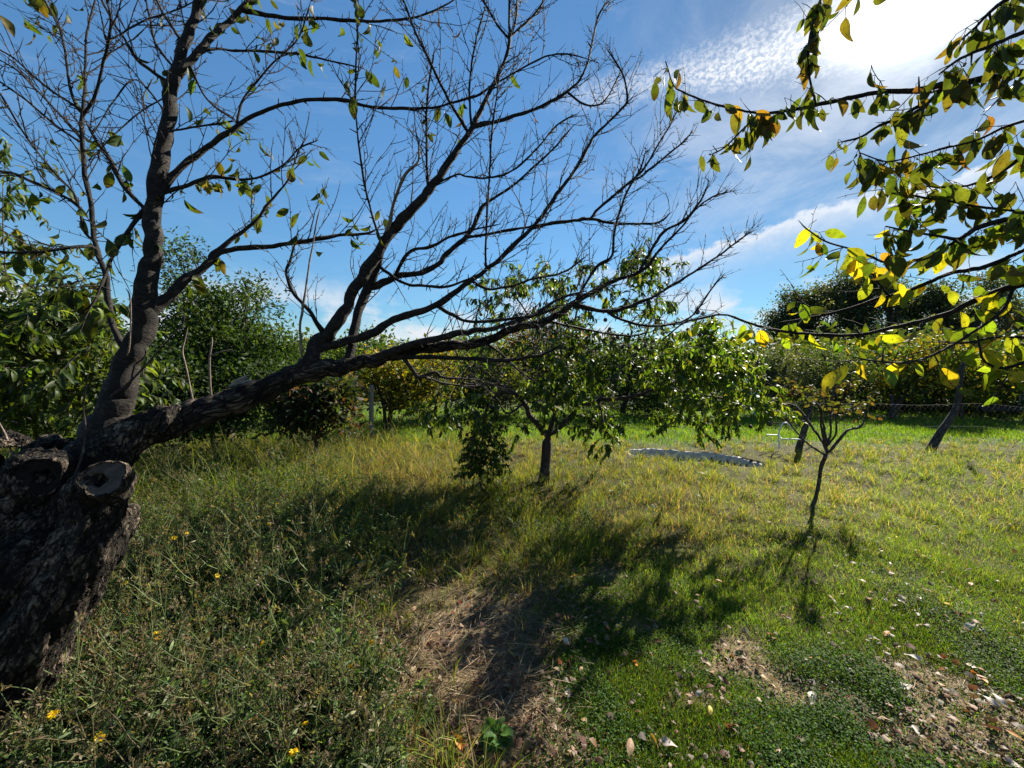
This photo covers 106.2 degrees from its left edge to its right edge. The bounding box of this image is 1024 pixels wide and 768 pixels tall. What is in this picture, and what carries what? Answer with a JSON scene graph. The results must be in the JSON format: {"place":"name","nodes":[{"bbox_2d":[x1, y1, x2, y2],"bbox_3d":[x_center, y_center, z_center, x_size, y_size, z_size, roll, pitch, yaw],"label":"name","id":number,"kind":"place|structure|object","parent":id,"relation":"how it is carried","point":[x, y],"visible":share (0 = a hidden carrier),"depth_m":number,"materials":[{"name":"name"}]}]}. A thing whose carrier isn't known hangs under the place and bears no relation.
{"place":"outdoors","nodes":[
{"label":"outdoors","id":0,"kind":"place"},
{"bbox_2d":[0,0,1023,354],"label":"sky","id":1,"kind":"structure","parent":0,"point":[730,51],"materials":[{"name":"blue"}]},
{"bbox_2d":[4,379,1023,767],"bbox_3d":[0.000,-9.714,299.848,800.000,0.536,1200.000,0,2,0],"label":"ground","id":2,"kind":"structure","parent":0,"point":[712,565],"depth_m":2.97,"materials":[{"name":"soil"}]},
{"bbox_2d":[45,710,62,730],"bbox_3d":[-1.679,1.357,1.463,0.054,0.345,0.037,15,25,38],"label":"yellow flower","id":3,"kind":"object","parent":2,"relation":"on","point":[53,713],"visible":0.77,"depth_m":1.40,"materials":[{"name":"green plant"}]},
{"bbox_2d":[0,136,197,456],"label":"peach tree","id":4,"kind":"object","parent":2,"relation":"on","point":[41,389],"visible":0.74,"depth_m":2.65,"materials":[{"name":"green plant"}]},
{"bbox_2d":[75,325,325,454],"bbox_3d":[-5.226,0.179,6.701,4.427,2.533,2.401,0,2,0],"label":"evergreen bush","id":5,"kind":"object","parent":2,"relation":"on","point":[199,382],"visible":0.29,"depth_m":6.46,"materials":[{"name":"green plant"}]},
{"bbox_2d":[120,226,311,446],"bbox_3d":[-5.792,-0.984,7.962,4.878,4.778,3.424,0,2,0],"label":"willow tree","id":6,"kind":"object","parent":2,"relation":"on","point":[239,332],"visible":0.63,"depth_m":7.63,"materials":[{"name":"leaf"},{"name":"bark"},{"name":"twig bark"}]},
{"bbox_2d":[288,747,297,767],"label":"yellow flower","id":7,"kind":"object","parent":2,"relation":"on","point":[292,751],"visible":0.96,"depth_m":1.26,"materials":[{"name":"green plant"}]},
{"bbox_2d":[243,367,367,460],"bbox_3d":[-3.210,0.521,6.408,1.816,1.869,1.905,0,2,0],"label":"photinia bush","id":8,"kind":"object","parent":2,"relation":"on","point":[316,406],"visible":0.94,"depth_m":6.00,"materials":[{"name":"green plant"}]},
{"bbox_2d":[369,385,373,437],"bbox_3d":[-3.179,0.652,8.696,0.118,1.258,0.144,0,2,0],"label":"fence post","id":9,"kind":"object","parent":2,"relation":"on","point":[371,407],"visible":0.89,"depth_m":8.66,"materials":[{"name":"grey concrete"}]},
{"bbox_2d":[0,0,765,739],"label":"cherry tree","id":10,"kind":"object","parent":2,"relation":"on","point":[68,520],"visible":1,"depth_m":1.78,"materials":[{"name":"brown plant"}]},
{"bbox_2d":[304,320,504,417],"bbox_3d":[-3.612,-0.434,12.400,7.039,3.341,3.625,0,2,0],"label":"walnut tree","id":11,"kind":"object","parent":2,"relation":"on","point":[338,355],"visible":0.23,"depth_m":12.28,"materials":[{"name":"green plant"}]},
{"bbox_2d":[349,338,472,430],"bbox_3d":[-2.743,0.102,9.491,3.744,2.501,3.032,0,2,11],"label":"apricot tree","id":12,"kind":"object","parent":2,"relation":"on","point":[413,388],"visible":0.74,"depth_m":9.31,"materials":[{"name":"green plant"}]},
{"bbox_2d":[431,313,560,418],"bbox_3d":[-0.920,-0.647,12.841,5.297,3.724,4.018,0,2,0],"label":"hedge tree","id":13,"kind":"object","parent":2,"relation":"on","point":[512,381],"visible":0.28,"depth_m":12.38,"materials":[{"name":"green plant"}]},
{"bbox_2d":[480,717,513,760],"bbox_3d":[-0.062,1.458,1.592,0.142,0.087,0.140,0,2,0],"label":"weed plant","id":14,"kind":"object","parent":2,"relation":"on","point":[504,740],"visible":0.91,"depth_m":1.58,"materials":[{"name":"green plant"}]},
{"bbox_2d":[0,408,1021,767],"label":"wild weeds","id":15,"kind":"object","parent":2,"relation":"on","point":[246,700],"visible":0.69,"depth_m":1.71,"materials":[{"name":"green plant"}]},
{"bbox_2d":[94,731,105,742],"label":"yellow flower","id":16,"kind":"object","parent":15,"relation":"on","point":[100,740],"visible":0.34,"depth_m":1.32,"materials":[{"name":"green plant"}]},
{"bbox_2d":[301,720,310,767],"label":"yellow flower","id":17,"kind":"object","parent":15,"relation":"on","point":[305,730],"visible":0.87,"depth_m":1.36,"materials":[{"name":"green plant"}]},
{"bbox_2d":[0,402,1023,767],"bbox_3d":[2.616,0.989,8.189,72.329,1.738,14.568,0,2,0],"label":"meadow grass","id":18,"kind":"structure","parent":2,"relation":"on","point":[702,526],"depth_m":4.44,"materials":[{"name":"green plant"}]},
{"bbox_2d":[20,314,1023,418],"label":"treeline","id":19,"kind":"object","parent":2,"relation":"on","point":[794,344],"visible":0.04,"depth_m":16.37,"materials":[{"name":"green plant"}]},
{"bbox_2d":[64,407,1023,447],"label":"lawn","id":20,"kind":"structure","parent":2,"relation":"on","point":[905,430],"depth_m":10.11,"materials":[{"name":"green plant"}]},
{"bbox_2d":[389,395,390,426],"bbox_3d":[-2.919,0.626,9.197,0.056,0.793,0.079,-1,3,-29],"label":"fence post","id":21,"kind":"object","parent":20,"relation":"on","point":[389,411],"visible":0.81,"depth_m":9.18,"materials":[{"name":"grey wood"}]},
{"bbox_2d":[491,324,600,412],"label":"maple tree","id":22,"kind":"object","parent":2,"relation":"on","point":[525,365],"visible":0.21,"depth_m":13.99,"materials":[{"name":"green plant"}]},
{"bbox_2d":[121,469,1023,767],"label":"straw litter","id":23,"kind":"object","parent":2,"relation":"on","point":[445,643],"visible":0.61,"depth_m":1.91,"materials":[{"name":"beige plant"}]},
{"bbox_2d":[404,754,415,761],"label":"fallen leaf","id":24,"kind":"object","parent":23,"relation":"on","point":[410,756],"visible":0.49,"depth_m":1.54,"materials":[{"name":"beige plant"}]},
{"bbox_2d":[452,731,463,750],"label":"fallen leaf","id":25,"kind":"object","parent":23,"relation":"on","point":[460,740],"visible":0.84,"depth_m":1.57,"materials":[{"name":"plant"}]},
{"bbox_2d":[475,699,480,714],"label":"fallen leaf","id":26,"kind":"object","parent":23,"relation":"on","point":[478,705],"visible":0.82,"depth_m":1.74,"materials":[{"name":"brown plant"}]},
{"bbox_2d":[562,636,570,645],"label":"fallen leaf","id":27,"kind":"object","parent":23,"relation":"on","point":[565,640],"visible":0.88,"depth_m":2.18,"materials":[{"name":"grey plant"}]},
{"bbox_2d":[911,724,919,734],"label":"fallen leaf","id":28,"kind":"object","parent":23,"relation":"on","point":[916,728],"visible":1,"depth_m":1.69,"materials":[{"name":"beige plant"}]},
{"bbox_2d":[973,745,991,756],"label":"fallen leaf","id":29,"kind":"object","parent":23,"relation":"on","point":[979,748],"visible":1,"depth_m":1.59,"materials":[{"name":"beige plant"}]},
{"bbox_2d":[975,692,1003,708],"bbox_3d":[2.254,1.491,1.811,0.027,0.019,0.094,-8,20,-25],"label":"fallen leaf","id":30,"kind":"object","parent":23,"relation":"on","point":[993,701],"visible":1,"depth_m":1.81,"materials":[{"name":"grey plant"}]},
{"bbox_2d":[403,237,808,494],"bbox_3d":[0.917,-0.277,4.862,4.521,3.715,3.786,-1,2,-13],"label":"peach tree","id":31,"kind":"object","parent":2,"relation":"on","point":[715,349],"visible":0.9,"depth_m":4.90,"materials":[{"name":"green plant"}]},
{"bbox_2d":[543,332,723,417],"bbox_3d":[4.106,-0.380,13.425,6.566,3.167,4.222,0,2,0],"label":"hedge tree","id":32,"kind":"object","parent":2,"relation":"on","point":[654,396],"visible":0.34,"depth_m":13.09,"materials":[{"name":"green plant"}]},
{"bbox_2d":[564,389,752,413],"bbox_3d":[6.475,0.546,15.223,9.365,1.260,3.214,0,2,0],"label":"bramble bush","id":33,"kind":"object","parent":2,"relation":"on","point":[616,406],"visible":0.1,"depth_m":14.87,"materials":[{"name":"green plant"}]},
{"bbox_2d":[624,448,765,466],"bbox_3d":[3.297,1.569,7.047,2.731,0.509,1.107,1,2,25],"label":"stone basin","id":34,"kind":"object","parent":2,"relation":"on","point":[681,455],"visible":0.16,"depth_m":7.47,"materials":[{"name":"grey stone"}]},
{"bbox_2d":[695,689,703,696],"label":"fallen leaf","id":35,"kind":"object","parent":2,"relation":"on","point":[698,692],"visible":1,"depth_m":1.87,"materials":[{"name":"grey plant"}]},
{"bbox_2d":[701,657,711,666],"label":"fallen leaf","id":36,"kind":"object","parent":2,"relation":"on","point":[703,659],"visible":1,"depth_m":2.10,"materials":[{"name":"beige plant"}]},
{"bbox_2d":[523,538,1023,767],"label":"clover","id":37,"kind":"object","parent":2,"relation":"on","point":[817,725],"visible":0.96,"depth_m":1.89,"materials":[{"name":"green plant"}]},
{"bbox_2d":[565,685,570,697],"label":"fallen leaf","id":38,"kind":"object","parent":37,"relation":"on","point":[567,689],"visible":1,"depth_m":1.86,"materials":[{"name":"grey plant"}]},
{"bbox_2d":[807,688,816,703],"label":"fallen leaf","id":39,"kind":"object","parent":37,"relation":"on","point":[809,693],"visible":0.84,"depth_m":1.86,"materials":[{"name":"beige plant"}]},
{"bbox_2d":[963,622,974,630],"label":"fallen leaf","id":40,"kind":"object","parent":37,"relation":"on","point":[971,624],"visible":0.92,"depth_m":2.33,"materials":[{"name":"grey plant"}]},
{"bbox_2d":[964,663,989,671],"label":"fallen leaf","id":41,"kind":"object","parent":37,"relation":"on","point":[973,666],"visible":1,"depth_m":2.03,"materials":[{"name":"beige plant"}]},
{"bbox_2d":[972,631,984,639],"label":"fallen leaf","id":42,"kind":"object","parent":37,"relation":"on","point":[977,634],"visible":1,"depth_m":2.27,"materials":[{"name":"green plant"}]},
{"bbox_2d":[1002,756,1022,767],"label":"fallen leaf","id":43,"kind":"object","parent":37,"relation":"on","point":[1007,758],"visible":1,"depth_m":1.54,"materials":[{"name":"grey plant"}]},
{"bbox_2d":[719,342,854,413],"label":"olive tree","id":44,"kind":"object","parent":2,"relation":"on","point":[774,360],"visible":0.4,"depth_m":12.88,"materials":[{"name":"green plant"}]},
{"bbox_2d":[766,422,811,448],"bbox_3d":[5.477,1.029,7.569,0.878,0.554,0.398,1,2,21],"label":"metal frame","id":45,"kind":"object","parent":2,"relation":"on","point":[778,434],"visible":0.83,"depth_m":7.59,"materials":[{"name":"white paint"}]},
{"bbox_2d":[751,275,857,350],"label":"poplar tree","id":46,"kind":"object","parent":2,"relation":"on","point":[829,299],"visible":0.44,"depth_m":35.67,"materials":[{"name":"leaf"},{"name":"bark"},{"name":"twig bark"}]},
{"bbox_2d":[760,371,885,510],"bbox_3d":[3.544,0.748,4.423,1.186,1.841,1.727,1,3,30],"label":"plum tree","id":47,"kind":"object","parent":2,"relation":"on","point":[824,439],"visible":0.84,"depth_m":4.33,"materials":[{"name":"green plant"}]},
{"bbox_2d":[651,0,1023,412],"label":"young cherry tree","id":48,"kind":"object","parent":2,"relation":"on","point":[955,86],"visible":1,"depth_m":1.30,"materials":[{"name":"green plant"}]},
{"bbox_2d":[784,336,920,416],"bbox_3d":[11.787,-0.308,13.568,3.638,3.027,5.507,2,3,44],"label":"olive tree","id":49,"kind":"object","parent":2,"relation":"on","point":[836,358],"visible":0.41,"depth_m":13.27,"materials":[{"name":"green plant"}]},
{"bbox_2d":[817,260,899,354],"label":"poplar tree","id":50,"kind":"object","parent":2,"relation":"on","point":[858,314],"visible":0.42,"depth_m":37.17,"materials":[{"name":"green plant"}]},
{"bbox_2d":[890,395,894,419],"bbox_3d":[11.865,0.799,11.998,0.101,0.936,0.134,-1,2,-20],"label":"fence post","id":51,"kind":"object","parent":2,"relation":"on","point":[892,414],"visible":0.81,"depth_m":11.97,"materials":[{"name":"grey wood"}]},
{"bbox_2d":[771,362,1023,453],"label":"wire fence","id":52,"kind":"object","parent":2,"relation":"on","point":[938,435],"visible":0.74,"depth_m":7.39,"materials":[{"name":"grey metal"}]},
{"bbox_2d":[861,262,942,351],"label":"poplar tree","id":53,"kind":"object","parent":2,"relation":"on","point":[896,312],"visible":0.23,"depth_m":37.62,"materials":[{"name":"green plant"}]},
{"bbox_2d":[790,379,1013,413],"bbox_3d":[15.412,0.383,14.796,10.501,1.554,3.065,0,2,0],"label":"bramble bush","id":54,"kind":"object","parent":2,"relation":"on","point":[881,404],"visible":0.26,"depth_m":14.38,"materials":[{"name":"green plant"}]},
{"bbox_2d":[900,682,912,689],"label":"fallen leaf","id":55,"kind":"object","parent":2,"relation":"on","point":[909,686],"visible":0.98,"depth_m":1.90,"materials":[{"name":"beige plant"}]},
{"bbox_2d":[920,742,932,755],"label":"fallen leaf","id":56,"kind":"object","parent":2,"relation":"on","point":[928,749],"visible":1,"depth_m":1.60,"materials":[{"name":"brown plant"}]},
{"bbox_2d":[865,326,1023,417],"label":"quince tree","id":57,"kind":"object","parent":2,"relation":"on","point":[972,379],"visible":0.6,"depth_m":12.36,"materials":[{"name":"green plant"}]},
{"bbox_2d":[958,395,963,418],"bbox_3d":[14.248,0.805,12.194,0.160,1.105,0.120,2,3,38],"label":"fence post","id":58,"kind":"object","parent":2,"relation":"on","point":[961,411],"visible":0.34,"depth_m":12.15,"materials":[{"name":"grey wood"}]},
{"bbox_2d":[900,269,1023,354],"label":"poplar tree","id":59,"kind":"object","parent":2,"relation":"on","point":[946,305],"visible":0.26,"depth_m":36.45,"materials":[{"name":"green plant"}]},
{"bbox_2d":[981,724,1008,734],"bbox_3d":[2.093,1.497,1.663,0.029,0.021,0.084,40,-18,-9],"label":"fallen leaf","id":60,"kind":"object","parent":2,"relation":"on","point":[992,726],"visible":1,"depth_m":1.67,"materials":[{"name":"brown plant"}]},
{"bbox_2d":[976,382,1023,410],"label":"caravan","id":61,"kind":"object","parent":2,"relation":"on","point":[1006,408],"visible":0.45,"depth_m":11.84,"materials":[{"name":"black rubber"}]},
{"bbox_2d":[992,692,1008,708],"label":"fallen leaf","id":62,"kind":"object","parent":2,"relation":"on","point":[1000,699],"visible":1,"depth_m":1.82,"materials":[{"name":"grey plant"}]},
{"bbox_2d":[1001,726,1023,740],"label":"fallen leaf","id":63,"kind":"object","parent":2,"relation":"on","point":[1012,732],"visible":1,"depth_m":1.65,"materials":[{"name":"orange plant"}]},
{"bbox_2d":[506,514,1023,767],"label":"lawn grass","id":64,"kind":"structure","parent":0,"point":[847,756],"depth_m":2.32,"materials":[{"name":"green plant"}]},
{"bbox_2d":[627,735,633,755],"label":"fallen leaf","id":65,"kind":"object","parent":64,"relation":"on","point":[630,746],"visible":1,"depth_m":1.61,"materials":[{"name":"beige plant"}]},
{"bbox_2d":[649,733,657,745],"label":"fallen leaf","id":66,"kind":"object","parent":64,"relation":"on","point":[653,738],"visible":1,"depth_m":1.64,"materials":[{"name":"yellow plant"}]},
{"bbox_2d":[659,737,681,748],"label":"fallen leaf","id":67,"kind":"object","parent":64,"relation":"on","point":[668,743],"visible":1,"depth_m":1.63,"materials":[{"name":"white plant"}]},
{"bbox_2d":[708,703,712,715],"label":"fallen leaf","id":68,"kind":"object","parent":64,"relation":"on","point":[710,709],"visible":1,"depth_m":1.77,"materials":[{"name":"yellow plant"}]},
{"bbox_2d":[717,674,729,685],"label":"fallen leaf","id":69,"kind":"object","parent":64,"relation":"on","point":[723,679],"visible":1,"depth_m":1.96,"materials":[{"name":"brown plant"}]},
{"bbox_2d":[902,653,926,660],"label":"fallen leaf","id":70,"kind":"object","parent":64,"relation":"on","point":[915,656],"visible":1,"depth_m":2.10,"materials":[{"name":"white plant"}]},
{"bbox_2d":[934,752,946,767],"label":"fallen leaf","id":71,"kind":"object","parent":64,"relation":"on","point":[939,760],"visible":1,"depth_m":1.55,"materials":[{"name":"beige plant"}]}
]}

